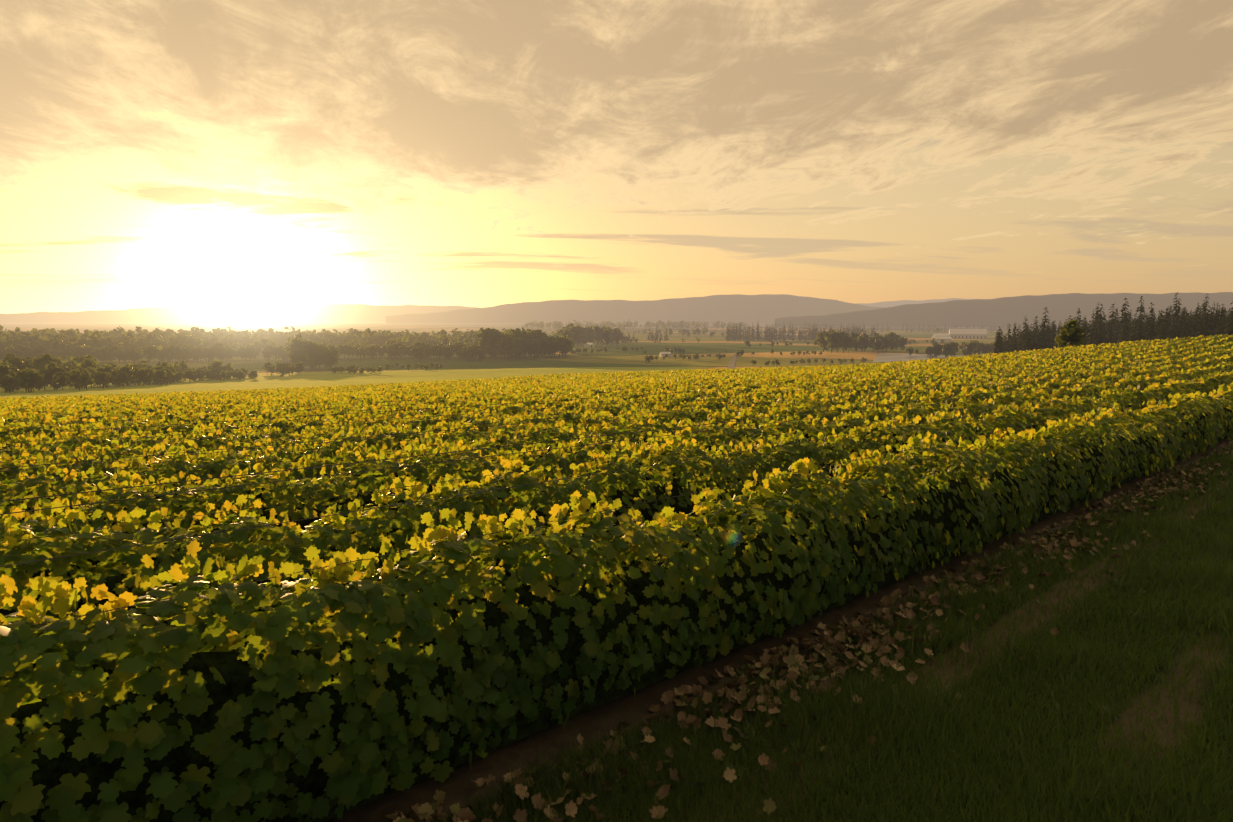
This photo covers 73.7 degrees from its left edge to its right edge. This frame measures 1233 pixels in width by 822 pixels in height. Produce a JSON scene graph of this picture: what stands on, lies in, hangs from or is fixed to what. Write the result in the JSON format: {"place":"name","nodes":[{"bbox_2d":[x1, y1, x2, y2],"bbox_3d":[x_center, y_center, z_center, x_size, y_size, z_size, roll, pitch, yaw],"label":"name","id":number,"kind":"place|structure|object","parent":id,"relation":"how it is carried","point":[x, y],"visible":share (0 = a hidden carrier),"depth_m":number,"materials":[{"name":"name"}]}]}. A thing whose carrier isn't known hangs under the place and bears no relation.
{"place":"outdoors","nodes":[
{"label":"outdoors","id":0,"kind":"place"},
{"bbox_2d":[0,303,478,322],"bbox_3d":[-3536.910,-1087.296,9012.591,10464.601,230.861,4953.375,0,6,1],"label":"hills","id":1,"kind":"structure","parent":0,"point":[313,312],"depth_m":9565.14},
{"bbox_2d":[0,322,1232,821],"bbox_3d":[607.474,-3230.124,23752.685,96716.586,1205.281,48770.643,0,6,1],"label":"ground","id":2,"kind":"structure","parent":0,"point":[454,366],"depth_m":550.39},
{"bbox_2d":[0,312,1089,392],"bbox_3d":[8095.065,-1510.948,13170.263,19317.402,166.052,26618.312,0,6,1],"label":"broadleaf trees","id":3,"kind":"object","parent":2,"relation":"on","point":[34,364],"materials":[{"name":"green plant"}]},
{"bbox_2d":[0,336,1232,821],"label":"vine rows","id":4,"kind":"object","parent":2,"relation":"on","point":[388,608],"depth_m":5.96,"materials":[{"name":"green plant"}]},
{"bbox_2d":[0,334,1232,632],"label":"vine foliage","id":5,"kind":"object","parent":4,"relation":"on","point":[60,596],"visible":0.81,"depth_m":17.27,"materials":[{"name":"green plant"}]},
{"bbox_2d":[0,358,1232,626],"bbox_3d":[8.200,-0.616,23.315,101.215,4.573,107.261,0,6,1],"label":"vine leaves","id":6,"kind":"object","parent":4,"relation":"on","point":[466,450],"visible":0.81,"depth_m":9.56,"materials":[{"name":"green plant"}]},
{"bbox_2d":[584,333,951,356],"bbox_3d":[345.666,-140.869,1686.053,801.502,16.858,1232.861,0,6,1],"label":"sheds","id":7,"kind":"object","parent":2,"relation":"on","point":[941,339],"visible":0.62,"depth_m":1831.35,"materials":[{"name":"grey"}]},
{"bbox_2d":[325,412,1232,821],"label":"soil strip","id":8,"kind":"object","parent":2,"relation":"on","point":[499,760],"depth_m":6.01,"materials":[{"name":"brown soil"}]},
{"bbox_2d":[385,440,1232,821],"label":"fallen leaves","id":9,"kind":"object","parent":8,"relation":"on","point":[571,808],"visible":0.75,"depth_m":6.71,"materials":[{"name":"brown plant"}]},
{"bbox_2d":[401,442,1232,821],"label":"grass","id":10,"kind":"structure","parent":2,"relation":"on","point":[1169,572],"depth_m":5.62,"materials":[{"name":"green plant"}]},
{"bbox_2d":[873,353,966,361],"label":"ground cover strips","id":11,"kind":"object","parent":2,"relation":"on","point":[904,356],"depth_m":1006.93,"materials":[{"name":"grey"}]},
{"bbox_2d":[621,292,1232,353],"bbox_3d":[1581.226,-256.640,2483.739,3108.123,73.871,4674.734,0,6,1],"label":"conifer trees","id":12,"kind":"object","parent":2,"relation":"on","point":[1117,336],"materials":[{"name":"green plant"}]},
{"bbox_2d":[934,329,986,337],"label":"building","id":13,"kind":"structure","parent":2,"relation":"on","point":[967,333],"depth_m":2361.41,"materials":[{"name":"grey"}]},
{"bbox_2d":[726,487,1218,821],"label":"weedy grass","id":14,"kind":"structure","parent":2,"relation":"on","point":[1054,710],"depth_m":5.82,"materials":[{"name":"green plant"}]},
{"bbox_2d":[0,0,1232,313],"label":"sky","id":15,"kind":"structure","parent":0,"point":[154,153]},
{"bbox_2d":[386,294,883,323],"bbox_3d":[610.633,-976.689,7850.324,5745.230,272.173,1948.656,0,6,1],"label":"hills","id":16,"kind":"structure","parent":0,"point":[754,309],"depth_m":7447.01,"materials":[{"name":"grey"}]},
{"bbox_2d":[175,418,1160,576],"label":"vine posts","id":17,"kind":"object","parent":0,"point":[934,473],"depth_m":10.08,"materials":[{"name":"brown wood"}]},
{"bbox_2d":[727,351,737,368],"bbox_3d":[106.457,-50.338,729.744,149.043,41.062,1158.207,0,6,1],"label":"road","id":18,"kind":"structure","parent":0,"point":[732,362],"depth_m":915.02,"materials":[{"name":"grey"}]},
{"bbox_2d":[856,298,972,307],"bbox_3d":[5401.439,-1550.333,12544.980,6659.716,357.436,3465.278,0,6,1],"label":"pale hills","id":19,"kind":"structure","parent":0,"point":[885,304],"depth_m":12891.60,"materials":[{"name":"grey"}]},
{"bbox_2d":[775,292,1232,327],"bbox_3d":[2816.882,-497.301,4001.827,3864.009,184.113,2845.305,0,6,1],"label":"hills","id":20,"kind":"structure","parent":0,"point":[1061,309],"depth_m":4374.74,"materials":[{"name":"grey"}]}
]}

